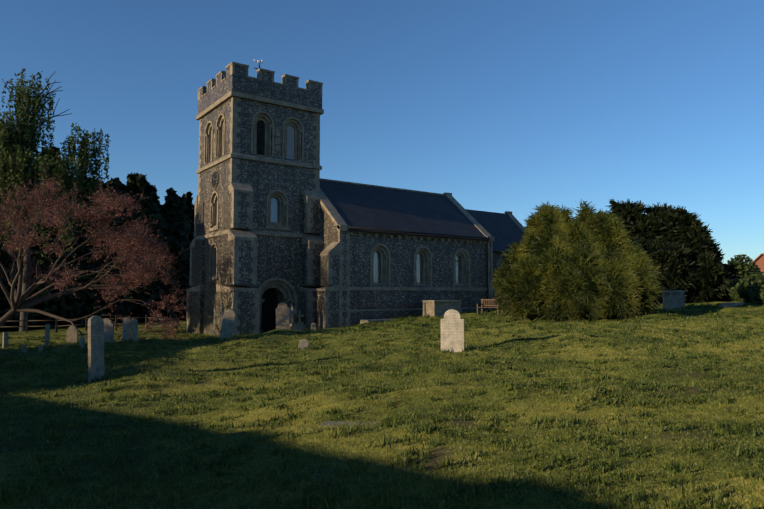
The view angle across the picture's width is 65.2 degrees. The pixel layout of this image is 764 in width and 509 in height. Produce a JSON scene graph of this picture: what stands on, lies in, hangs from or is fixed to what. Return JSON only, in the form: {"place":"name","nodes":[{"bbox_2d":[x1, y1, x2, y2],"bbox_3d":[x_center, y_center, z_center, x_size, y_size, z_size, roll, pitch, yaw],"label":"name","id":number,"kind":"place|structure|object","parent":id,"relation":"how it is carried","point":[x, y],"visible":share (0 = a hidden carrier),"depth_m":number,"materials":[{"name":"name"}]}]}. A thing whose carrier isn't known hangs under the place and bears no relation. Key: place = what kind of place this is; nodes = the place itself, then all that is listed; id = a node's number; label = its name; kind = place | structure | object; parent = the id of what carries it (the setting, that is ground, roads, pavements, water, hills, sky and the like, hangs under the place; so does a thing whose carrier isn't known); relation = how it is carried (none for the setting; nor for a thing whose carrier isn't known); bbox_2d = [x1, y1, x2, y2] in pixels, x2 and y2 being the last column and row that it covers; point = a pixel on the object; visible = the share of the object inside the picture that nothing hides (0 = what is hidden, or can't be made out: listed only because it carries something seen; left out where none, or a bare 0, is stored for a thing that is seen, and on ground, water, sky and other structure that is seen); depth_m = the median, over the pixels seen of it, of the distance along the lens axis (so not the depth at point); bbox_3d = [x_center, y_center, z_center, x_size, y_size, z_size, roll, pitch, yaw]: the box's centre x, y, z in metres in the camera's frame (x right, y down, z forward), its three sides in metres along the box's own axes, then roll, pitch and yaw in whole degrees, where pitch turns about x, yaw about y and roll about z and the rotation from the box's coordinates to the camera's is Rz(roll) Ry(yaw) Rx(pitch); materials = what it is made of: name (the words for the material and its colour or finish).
{"place":"outdoors","nodes":[
{"label":"outdoors","id":0,"kind":"place"},
{"bbox_2d":[199,98,319,334],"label":"church tower","id":1,"kind":"structure","parent":0,"point":[279,257],"depth_m":37.74,"materials":[{"name":"grey stone"}]},
{"bbox_2d":[211,170,218,188],"bbox_3d":[-10.658,-4.782,38.053,0.072,1.200,1.200,3,-4,-36],"label":"clock","id":2,"kind":"object","parent":1,"relation":"attached to","point":[214,179],"visible":0.9,"depth_m":37.99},
{"bbox_2d":[0,299,763,508],"bbox_3d":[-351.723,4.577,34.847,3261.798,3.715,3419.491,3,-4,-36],"label":"ground","id":3,"kind":"structure","parent":0,"point":[437,453],"depth_m":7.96,"materials":[{"name":"green plant"}]},
{"bbox_2d":[2,332,7,348],"bbox_3d":[-16.400,3.936,25.976,0.140,1.100,0.180,-5,-6,34],"label":"gravestone","id":4,"kind":"object","parent":3,"relation":"on","point":[5,339],"visible":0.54,"depth_m":25.94,"materials":[{"name":"stone"}]},
{"bbox_2d":[45,324,49,347],"bbox_3d":[-14.260,3.645,25.422,0.140,1.350,0.140,-1,-4,34],"label":"gravestone","id":5,"kind":"object","parent":3,"relation":"on","point":[47,333],"visible":0.56,"depth_m":25.38,"materials":[{"name":"stone"}]},
{"bbox_2d":[0,77,107,252],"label":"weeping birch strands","id":6,"kind":"object","parent":3,"relation":"on","point":[45,160],"visible":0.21,"depth_m":44.68},
{"bbox_2d":[0,68,114,331],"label":"tree","id":7,"kind":"object","parent":3,"relation":"on","point":[22,163],"depth_m":44.83,"materials":[{"name":"green plant"}]},
{"bbox_2d":[67,325,77,342],"bbox_3d":[-14.819,4.021,28.566,0.500,1.250,0.090,0,-1,-6],"label":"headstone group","id":8,"kind":"object","parent":3,"relation":"on","point":[72,333],"visible":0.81,"depth_m":28.53,"materials":[{"name":"stone"}]},
{"bbox_2d":[79,337,83,347],"bbox_3d":[-12.496,3.823,24.837,0.120,0.800,0.150,-2,-4,34],"label":"gravestone","id":9,"kind":"object","parent":3,"relation":"on","point":[81,341],"visible":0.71,"depth_m":24.81,"materials":[{"name":"stone"}]},
{"bbox_2d":[1,315,177,332],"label":"wooden fence","id":10,"kind":"object","parent":3,"relation":"on","point":[146,317],"visible":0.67,"depth_m":42.02,"materials":[{"name":"brown wood"}]},
{"bbox_2d":[0,166,191,339],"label":"red bud tree","id":11,"kind":"object","parent":3,"relation":"on","point":[119,240],"depth_m":29.93,"materials":[{"name":"plant"}]},
{"bbox_2d":[88,315,104,381],"bbox_3d":[-6.242,2.213,13.038,0.090,1.770,0.400,-10,-13,14],"label":"headstone","id":12,"kind":"object","parent":3,"relation":"on","point":[96,345],"visible":0.81,"depth_m":13.01,"materials":[{"name":"stone"}]},
{"bbox_2d":[0,146,194,331],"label":"trees","id":13,"kind":"object","parent":3,"relation":"on","point":[177,208],"depth_m":53.24,"materials":[{"name":"plant"}]},
{"bbox_2d":[0,170,197,339],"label":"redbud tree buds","id":14,"kind":"object","parent":3,"relation":"on","point":[111,205],"visible":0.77,"depth_m":29.92,"materials":[{"name":"pink plant"}]},
{"bbox_2d":[103,318,113,342],"bbox_3d":[-12.524,3.653,27.118,0.620,1.500,0.090,-4,-10,-6],"label":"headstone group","id":15,"kind":"object","parent":3,"relation":"on","point":[108,330],"visible":0.6,"depth_m":27.12,"materials":[{"name":"stone"}]},
{"bbox_2d":[122,317,129,340],"bbox_3d":[-11.499,3.543,26.817,0.300,1.450,0.090,4,1,0],"label":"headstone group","id":16,"kind":"object","parent":3,"relation":"on","point":[126,329],"visible":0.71,"depth_m":26.77,"materials":[{"name":"stone"}]},
{"bbox_2d":[130,319,137,340],"bbox_3d":[-11.182,3.577,26.958,0.300,1.350,0.090,-5,-9,-1],"label":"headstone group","id":17,"kind":"object","parent":3,"relation":"on","point":[134,329],"visible":0.65,"depth_m":26.94,"materials":[{"name":"stone"}]},
{"bbox_2d":[145,318,176,332],"bbox_3d":[-14.407,4.658,38.955,1.900,0.930,0.600,0,-4,4],"label":"bench","id":18,"kind":"object","parent":3,"relation":"on","point":[158,324],"visible":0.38,"depth_m":39.17,"materials":[{"name":"brown wood"}]},
{"bbox_2d":[211,309,218,335],"bbox_3d":[-9.944,4.058,35.481,0.500,1.600,0.024,3,-4,-36],"label":"cross","id":19,"kind":"object","parent":3,"relation":"on","point":[214,316],"visible":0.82,"depth_m":35.46,"materials":[{"name":"grey stone"}]},
{"bbox_2d":[219,309,235,338],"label":"gravestone","id":20,"kind":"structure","parent":3,"relation":"on","point":[228,321],"depth_m":27.85,"materials":[{"name":"stone"}]},
{"bbox_2d":[186,182,323,335],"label":"buttresses","id":21,"kind":"structure","parent":3,"relation":"on","point":[237,257],"depth_m":36.05,"materials":[{"name":"grey stone"}]},
{"bbox_2d":[196,62,323,332],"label":"church tower dressings","id":22,"kind":"structure","parent":3,"relation":"on","point":[234,82],"depth_m":37.79,"materials":[{"name":"grey stone"}]},
{"bbox_2d":[276,302,289,328],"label":"headstone","id":23,"kind":"structure","parent":3,"relation":"on","point":[282,316],"depth_m":34.76,"materials":[{"name":"stone"}]},
{"bbox_2d":[289,303,295,322],"bbox_3d":[-5.660,3.930,37.116,0.640,1.775,0.300,1,-4,-16],"label":"visitor door","id":24,"kind":"structure","parent":3,"relation":"on","point":[290,310],"depth_m":37.04,"materials":[{"name":"grey"}]},
{"bbox_2d":[289,307,300,329],"bbox_3d":[-5.325,3.969,35.605,0.600,1.700,0.840,-4,-5,44],"label":"grave cross","id":25,"kind":"object","parent":3,"relation":"on","point":[293,326],"visible":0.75,"depth_m":35.54,"materials":[{"name":"stone"}]},
{"bbox_2d":[295,310,307,330],"bbox_3d":[-5.037,4.131,36.480,0.600,1.450,0.840,-4,-5,44],"label":"grave cross","id":26,"kind":"object","parent":3,"relation":"on","point":[300,323],"visible":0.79,"depth_m":36.41,"materials":[{"name":"stone"}]},
{"bbox_2d":[298,339,308,349],"bbox_3d":[-2.517,3.015,18.872,0.300,0.710,0.080,12,-29,-5],"label":"gravestone","id":27,"kind":"object","parent":3,"relation":"on","point":[303,343],"visible":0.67,"depth_m":18.92,"materials":[{"name":"stone"}]},
{"bbox_2d":[311,323,315,329],"bbox_3d":[-4.193,4.587,36.562,0.300,0.800,0.080,1,-1,-16],"label":"marker by crosses","id":28,"kind":"object","parent":3,"relation":"on","point":[313,326],"visible":0.65,"depth_m":36.52,"materials":[{"name":"stone"}]},
{"bbox_2d":[319,421,376,426],"bbox_3d":[-0.370,2.186,7.514,0.800,0.107,0.300,0,-4,4],"label":"flat grave marker","id":29,"kind":"object","parent":3,"relation":"on","point":[331,423],"visible":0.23,"depth_m":7.54,"materials":[{"name":"stone"}]},
{"bbox_2d":[360,319,398,323],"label":"ledger slab","id":30,"kind":"structure","parent":3,"relation":"on","point":[368,321],"depth_m":36.53,"materials":[{"name":"stone"}]},
{"bbox_2d":[316,204,486,309],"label":"wall","id":31,"kind":"structure","parent":3,"relation":"on","point":[402,249],"depth_m":39.67,"materials":[{"name":"stone"}]},
{"bbox_2d":[316,178,493,329],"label":"church nave dressings","id":32,"kind":"structure","parent":3,"relation":"on","point":[350,208],"depth_m":40.23,"materials":[{"name":"grey stone"}]},
{"bbox_2d":[422,300,461,316],"bbox_3d":[3.914,3.576,38.887,2.380,1.200,1.230,3,-4,-36],"label":"chest tomb","id":33,"kind":"object","parent":3,"relation":"on","point":[440,308],"visible":0.81,"depth_m":38.36,"materials":[{"name":"stone"}]},
{"bbox_2d":[441,309,463,351],"bbox_3d":[1.822,2.141,15.443,0.600,1.450,0.100,0,-3,6],"label":"headstone","id":34,"kind":"object","parent":3,"relation":"on","point":[452,329],"visible":0.81,"depth_m":15.40,"materials":[{"name":"stone"}]},
{"bbox_2d":[477,299,503,314],"bbox_3d":[6.560,3.180,36.252,1.600,0.930,0.600,-4,-5,44],"label":"bench","id":35,"kind":"object","parent":3,"relation":"on","point":[482,305],"visible":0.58,"depth_m":36.54,"materials":[{"name":"brown wood"}]},
{"bbox_2d":[466,209,524,308],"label":"chancel","id":36,"kind":"structure","parent":3,"relation":"on","point":[505,229],"depth_m":48.92,"materials":[{"name":"stone"}]},
{"bbox_2d":[489,199,665,322],"bbox_3d":[8.453,0.430,26.734,5.728,5.743,6.508,3,-4,-36],"label":"yew bush","id":37,"kind":"object","parent":3,"relation":"on","point":[570,232],"depth_m":25.33,"materials":[{"name":"green plant"}]},
{"bbox_2d":[606,198,740,303],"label":"yew tree","id":38,"kind":"object","parent":3,"relation":"on","point":[663,222],"depth_m":42.89,"materials":[{"name":"green plant"}]},
{"bbox_2d":[662,290,685,309],"bbox_3d":[16.333,2.611,33.392,1.130,1.200,1.380,-2,-4,29],"label":"pedestal tomb","id":39,"kind":"object","parent":3,"relation":"on","point":[672,299],"visible":0.92,"depth_m":32.90,"materials":[{"name":"stone"}]},
{"bbox_2d":[722,303,746,304],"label":"ledger slab","id":40,"kind":"structure","parent":3,"relation":"on","point":[733,303],"depth_m":31.92,"materials":[{"name":"stone"}]},
{"bbox_2d":[723,254,760,280],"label":"tree","id":41,"kind":"object","parent":3,"relation":"on","point":[738,258],"depth_m":60.67,"materials":[{"name":"green plant"}]},
{"bbox_2d":[726,271,763,304],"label":"rough hedge","id":42,"kind":"object","parent":3,"relation":"on","point":[738,290],"depth_m":33.94,"materials":[{"name":"green plant"}]},
{"bbox_2d":[751,253,763,271],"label":"neighbour house","id":43,"kind":"structure","parent":3,"relation":"on","point":[759,260],"depth_m":76.80,"materials":[{"name":"brick"}]},
{"bbox_2d":[0,0,763,263],"label":"sky","id":44,"kind":"structure","parent":0,"point":[498,106],"materials":[{"name":"blue"}]}
]}

